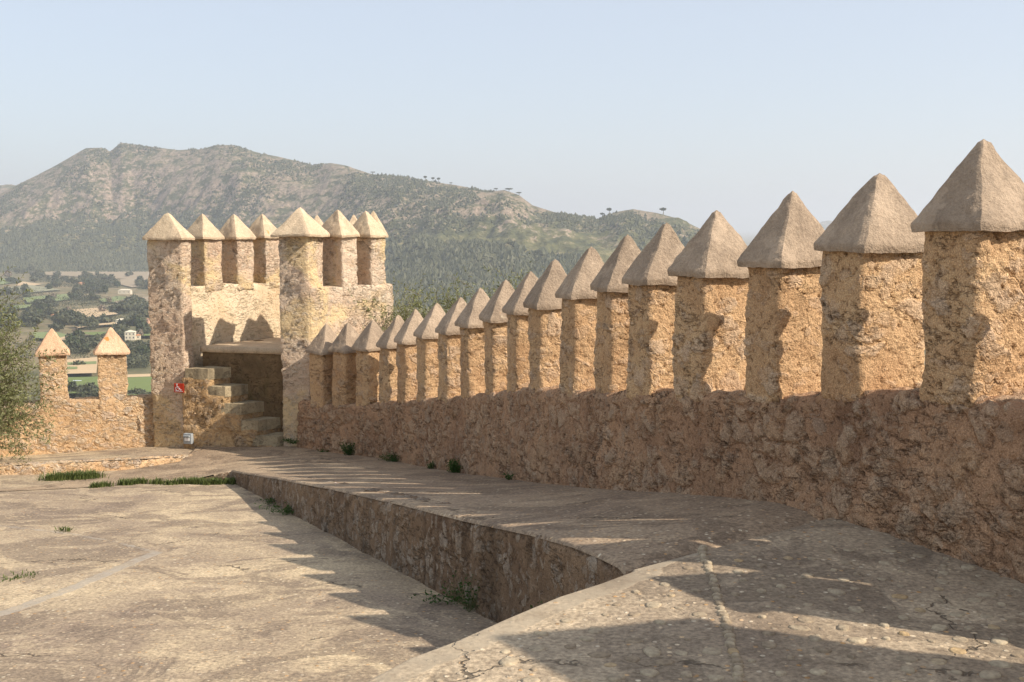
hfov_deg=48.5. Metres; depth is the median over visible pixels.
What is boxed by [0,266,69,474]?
olive tree
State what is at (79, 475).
grass
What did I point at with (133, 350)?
valley tree
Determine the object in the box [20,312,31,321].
valley tree
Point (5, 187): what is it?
hill
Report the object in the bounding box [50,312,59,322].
valley tree
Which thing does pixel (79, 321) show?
valley tree
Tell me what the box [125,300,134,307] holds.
valley tree
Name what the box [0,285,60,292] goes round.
field
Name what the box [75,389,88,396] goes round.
valley tree
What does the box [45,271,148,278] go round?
field
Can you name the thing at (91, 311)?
field
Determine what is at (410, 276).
forest
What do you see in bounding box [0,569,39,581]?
grass
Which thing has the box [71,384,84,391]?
valley tree
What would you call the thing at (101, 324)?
field
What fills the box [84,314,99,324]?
valley tree
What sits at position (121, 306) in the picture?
valley tree
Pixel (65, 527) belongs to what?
grass
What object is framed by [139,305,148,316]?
valley tree
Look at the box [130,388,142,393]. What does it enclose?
valley tree
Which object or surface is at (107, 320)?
valley tree
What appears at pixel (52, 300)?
valley tree
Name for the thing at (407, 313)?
olive tree
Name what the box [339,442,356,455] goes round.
weed
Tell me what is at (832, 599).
terrace
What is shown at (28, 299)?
field
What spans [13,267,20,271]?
valley tree
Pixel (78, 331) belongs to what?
valley tree
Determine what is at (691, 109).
sky
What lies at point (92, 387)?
valley tree
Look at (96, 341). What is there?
valley tree
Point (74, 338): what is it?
valley tree
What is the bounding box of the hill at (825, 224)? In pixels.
[820,221,832,229]
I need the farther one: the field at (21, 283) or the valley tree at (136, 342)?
the field at (21, 283)
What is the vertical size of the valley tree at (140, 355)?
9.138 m
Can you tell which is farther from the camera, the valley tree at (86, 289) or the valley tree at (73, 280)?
the valley tree at (73, 280)
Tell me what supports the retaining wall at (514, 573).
on the courtyard
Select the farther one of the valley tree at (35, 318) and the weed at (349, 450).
the valley tree at (35, 318)
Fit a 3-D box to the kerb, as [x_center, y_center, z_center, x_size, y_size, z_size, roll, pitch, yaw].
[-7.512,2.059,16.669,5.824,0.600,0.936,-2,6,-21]
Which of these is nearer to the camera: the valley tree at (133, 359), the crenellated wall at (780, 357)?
the crenellated wall at (780, 357)
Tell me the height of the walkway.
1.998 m
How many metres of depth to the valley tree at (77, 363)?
817.18 m
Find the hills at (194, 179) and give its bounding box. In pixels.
[0,143,699,293]
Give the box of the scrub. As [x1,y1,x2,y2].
[0,142,698,269]
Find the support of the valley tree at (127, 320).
on the ground at (748, 237)
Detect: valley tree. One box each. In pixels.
[0,287,9,292]
[0,310,16,321]
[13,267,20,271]
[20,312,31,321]
[25,318,34,324]
[29,275,38,280]
[29,313,43,324]
[35,298,44,305]
[44,297,55,303]
[44,307,58,314]
[48,321,60,330]
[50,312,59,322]
[51,280,60,286]
[55,322,64,329]
[57,310,73,324]
[67,289,78,296]
[68,381,76,390]
[69,276,77,284]
[69,335,78,340]
[70,293,77,298]
[71,360,85,364]
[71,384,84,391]
[72,285,80,290]
[73,329,83,335]
[73,339,81,345]
[75,313,88,323]
[75,318,83,325]
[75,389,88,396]
[81,286,90,291]
[81,343,90,351]
[82,278,89,285]
[82,320,92,325]
[82,340,93,346]
[82,382,96,389]
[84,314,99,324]
[84,384,98,393]
[89,293,100,299]
[89,337,99,345]
[89,389,97,396]
[96,313,112,325]
[98,313,113,321]
[102,285,108,292]
[109,305,117,312]
[112,318,129,330]
[113,280,120,287]
[115,326,127,335]
[118,303,131,313]
[122,314,132,323]
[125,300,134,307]
[126,293,136,301]
[127,356,138,363]
[129,346,137,352]
[130,295,142,301]
[130,314,146,321]
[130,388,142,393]
[131,315,142,325]
[132,300,139,305]
[132,340,142,345]
[133,352,143,358]
[134,277,143,282]
[135,320,148,331]
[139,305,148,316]
[139,344,149,355]
[142,325,150,336]
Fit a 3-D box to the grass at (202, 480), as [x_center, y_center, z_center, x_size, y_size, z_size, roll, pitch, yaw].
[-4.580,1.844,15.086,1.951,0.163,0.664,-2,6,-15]
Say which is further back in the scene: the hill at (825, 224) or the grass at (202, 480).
the hill at (825, 224)
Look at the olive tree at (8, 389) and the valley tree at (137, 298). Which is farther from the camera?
the valley tree at (137, 298)
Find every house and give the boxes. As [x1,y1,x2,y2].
[118,289,131,293]
[125,330,135,339]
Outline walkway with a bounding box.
[0,446,818,574]
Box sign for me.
[174,383,183,392]
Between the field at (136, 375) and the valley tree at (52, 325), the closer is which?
the field at (136, 375)
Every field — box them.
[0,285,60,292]
[14,304,31,308]
[17,281,39,285]
[25,294,69,302]
[32,332,66,337]
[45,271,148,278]
[58,308,117,316]
[67,357,97,373]
[67,361,95,364]
[68,377,98,392]
[77,322,116,327]
[84,332,149,335]
[100,296,125,301]
[116,276,148,286]
[127,374,150,376]
[127,376,151,394]
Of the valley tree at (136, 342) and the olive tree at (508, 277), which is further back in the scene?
the valley tree at (136, 342)
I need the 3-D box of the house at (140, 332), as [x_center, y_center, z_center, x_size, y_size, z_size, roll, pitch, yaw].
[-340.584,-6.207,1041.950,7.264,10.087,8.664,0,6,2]
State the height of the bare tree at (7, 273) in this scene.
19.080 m
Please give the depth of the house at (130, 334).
1025.63 m
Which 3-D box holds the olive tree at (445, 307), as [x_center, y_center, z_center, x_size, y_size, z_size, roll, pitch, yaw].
[-0.991,1.457,19.139,3.014,5.396,3.029,4,7,33]
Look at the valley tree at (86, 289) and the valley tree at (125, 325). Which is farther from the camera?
the valley tree at (86, 289)
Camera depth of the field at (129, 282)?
2106.68 m
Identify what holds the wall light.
attached to the tower
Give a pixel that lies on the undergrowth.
(74, 348)
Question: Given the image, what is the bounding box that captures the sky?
[0,0,1023,230]
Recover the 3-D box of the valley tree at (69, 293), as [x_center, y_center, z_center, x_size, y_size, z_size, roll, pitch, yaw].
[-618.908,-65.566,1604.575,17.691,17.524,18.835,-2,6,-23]
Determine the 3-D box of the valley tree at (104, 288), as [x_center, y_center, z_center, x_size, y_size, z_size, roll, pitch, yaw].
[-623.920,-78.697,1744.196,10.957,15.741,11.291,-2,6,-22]
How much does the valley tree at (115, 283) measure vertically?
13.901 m
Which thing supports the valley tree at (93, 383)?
on the ground at (748, 237)
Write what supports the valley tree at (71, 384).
on the ground at (748, 237)
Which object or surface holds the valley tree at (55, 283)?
on the ground at (748, 237)
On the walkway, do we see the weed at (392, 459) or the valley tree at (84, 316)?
the weed at (392, 459)
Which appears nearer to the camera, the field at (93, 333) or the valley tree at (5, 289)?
the field at (93, 333)
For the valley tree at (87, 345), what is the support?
on the ground at (748, 237)
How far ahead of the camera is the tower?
18.92 m
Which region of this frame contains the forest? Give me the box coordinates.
[0,207,581,309]
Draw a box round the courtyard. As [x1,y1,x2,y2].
[0,470,496,681]
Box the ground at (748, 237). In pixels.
[0,231,925,402]
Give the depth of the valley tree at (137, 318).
1174.77 m
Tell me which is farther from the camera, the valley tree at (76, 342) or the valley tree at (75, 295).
the valley tree at (75, 295)
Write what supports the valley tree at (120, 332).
on the ground at (748, 237)
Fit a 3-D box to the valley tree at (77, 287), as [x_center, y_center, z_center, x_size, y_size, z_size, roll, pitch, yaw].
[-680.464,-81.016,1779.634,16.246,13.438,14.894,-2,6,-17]
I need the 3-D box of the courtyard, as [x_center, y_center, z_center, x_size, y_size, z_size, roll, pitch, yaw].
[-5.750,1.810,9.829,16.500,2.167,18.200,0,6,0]
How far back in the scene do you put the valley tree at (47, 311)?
1286.23 m
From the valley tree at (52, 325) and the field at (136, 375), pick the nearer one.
the field at (136, 375)
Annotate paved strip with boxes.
[0,447,193,465]
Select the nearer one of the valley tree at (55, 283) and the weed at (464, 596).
the weed at (464, 596)
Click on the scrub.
(612, 220)
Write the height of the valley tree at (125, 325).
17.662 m
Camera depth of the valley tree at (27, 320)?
1171.24 m
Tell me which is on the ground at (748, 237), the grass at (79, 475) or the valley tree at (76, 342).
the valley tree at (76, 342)
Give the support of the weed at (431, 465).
on the walkway
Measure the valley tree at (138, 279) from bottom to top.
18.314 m
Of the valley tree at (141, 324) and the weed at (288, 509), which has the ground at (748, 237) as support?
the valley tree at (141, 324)
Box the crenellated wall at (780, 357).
[296,139,1023,582]
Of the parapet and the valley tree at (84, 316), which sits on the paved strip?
the parapet
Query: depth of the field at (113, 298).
1570.64 m
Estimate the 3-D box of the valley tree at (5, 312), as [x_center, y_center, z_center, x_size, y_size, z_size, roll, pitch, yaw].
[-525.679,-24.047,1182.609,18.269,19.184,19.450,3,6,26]
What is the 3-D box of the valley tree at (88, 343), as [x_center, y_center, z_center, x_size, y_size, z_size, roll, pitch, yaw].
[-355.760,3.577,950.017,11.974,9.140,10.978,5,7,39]
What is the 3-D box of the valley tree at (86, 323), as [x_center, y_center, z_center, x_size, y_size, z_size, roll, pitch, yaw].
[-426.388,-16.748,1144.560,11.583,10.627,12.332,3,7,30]
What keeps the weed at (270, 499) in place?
on the courtyard
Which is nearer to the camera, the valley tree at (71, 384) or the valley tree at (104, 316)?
the valley tree at (71, 384)
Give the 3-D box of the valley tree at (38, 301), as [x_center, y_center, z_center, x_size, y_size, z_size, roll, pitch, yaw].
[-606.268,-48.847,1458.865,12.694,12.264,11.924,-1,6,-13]
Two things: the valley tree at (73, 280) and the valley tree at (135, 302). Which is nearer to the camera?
the valley tree at (135, 302)
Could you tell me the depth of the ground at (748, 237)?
1183.80 m
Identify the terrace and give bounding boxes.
[367,517,1023,681]
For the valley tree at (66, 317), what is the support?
on the ground at (748, 237)
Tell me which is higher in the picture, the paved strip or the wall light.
the wall light
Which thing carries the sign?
attached to the tower
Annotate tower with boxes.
[142,207,393,448]
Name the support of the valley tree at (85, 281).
on the ground at (748, 237)
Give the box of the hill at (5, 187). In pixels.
[0,184,15,193]
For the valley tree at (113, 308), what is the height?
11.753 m
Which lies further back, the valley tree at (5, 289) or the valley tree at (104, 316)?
the valley tree at (5, 289)
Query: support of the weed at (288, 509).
on the courtyard
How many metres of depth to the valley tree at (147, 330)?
1057.31 m
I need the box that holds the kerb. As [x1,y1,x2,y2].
[0,454,191,474]
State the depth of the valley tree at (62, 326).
1118.64 m
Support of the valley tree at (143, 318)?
on the ground at (748, 237)
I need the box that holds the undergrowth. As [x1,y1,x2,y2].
[0,270,150,397]
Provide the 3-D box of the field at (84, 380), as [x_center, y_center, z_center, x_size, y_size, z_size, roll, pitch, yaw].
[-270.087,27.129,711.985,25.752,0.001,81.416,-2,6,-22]
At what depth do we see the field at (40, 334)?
1050.54 m
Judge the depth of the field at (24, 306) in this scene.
1435.88 m
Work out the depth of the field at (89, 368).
800.47 m
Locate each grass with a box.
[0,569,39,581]
[36,468,108,481]
[54,526,74,532]
[88,476,236,487]
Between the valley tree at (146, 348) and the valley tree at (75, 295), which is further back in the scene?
the valley tree at (75, 295)
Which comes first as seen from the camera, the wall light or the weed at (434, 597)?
the weed at (434, 597)
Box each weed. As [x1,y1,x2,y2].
[255,502,293,514]
[260,496,274,504]
[282,438,298,443]
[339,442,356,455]
[378,451,398,461]
[407,589,458,604]
[426,460,434,468]
[442,571,479,611]
[446,458,462,472]
[502,472,513,479]
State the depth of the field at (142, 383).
715.00 m
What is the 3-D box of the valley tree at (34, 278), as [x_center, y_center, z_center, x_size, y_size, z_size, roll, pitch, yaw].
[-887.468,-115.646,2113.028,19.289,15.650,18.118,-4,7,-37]
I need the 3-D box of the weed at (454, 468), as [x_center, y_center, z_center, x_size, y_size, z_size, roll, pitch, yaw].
[-0.528,1.500,13.330,0.734,0.202,0.329,5,8,43]
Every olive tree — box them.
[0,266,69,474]
[348,271,443,331]
[405,267,496,318]
[481,253,572,295]
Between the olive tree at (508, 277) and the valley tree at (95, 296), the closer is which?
the olive tree at (508, 277)
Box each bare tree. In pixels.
[4,270,12,276]
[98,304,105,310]
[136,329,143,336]
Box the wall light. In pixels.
[183,433,193,443]
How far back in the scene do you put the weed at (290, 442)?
18.28 m
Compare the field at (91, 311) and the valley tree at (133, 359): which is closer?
the valley tree at (133, 359)
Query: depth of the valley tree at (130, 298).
1491.75 m
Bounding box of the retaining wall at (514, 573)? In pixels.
[163,469,667,622]
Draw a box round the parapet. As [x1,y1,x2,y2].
[0,327,154,456]
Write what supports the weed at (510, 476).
on the walkway
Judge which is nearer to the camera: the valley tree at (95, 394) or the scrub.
the valley tree at (95, 394)
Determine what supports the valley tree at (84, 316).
on the ground at (748, 237)
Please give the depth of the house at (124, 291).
1732.44 m
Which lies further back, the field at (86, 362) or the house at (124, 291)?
the house at (124, 291)

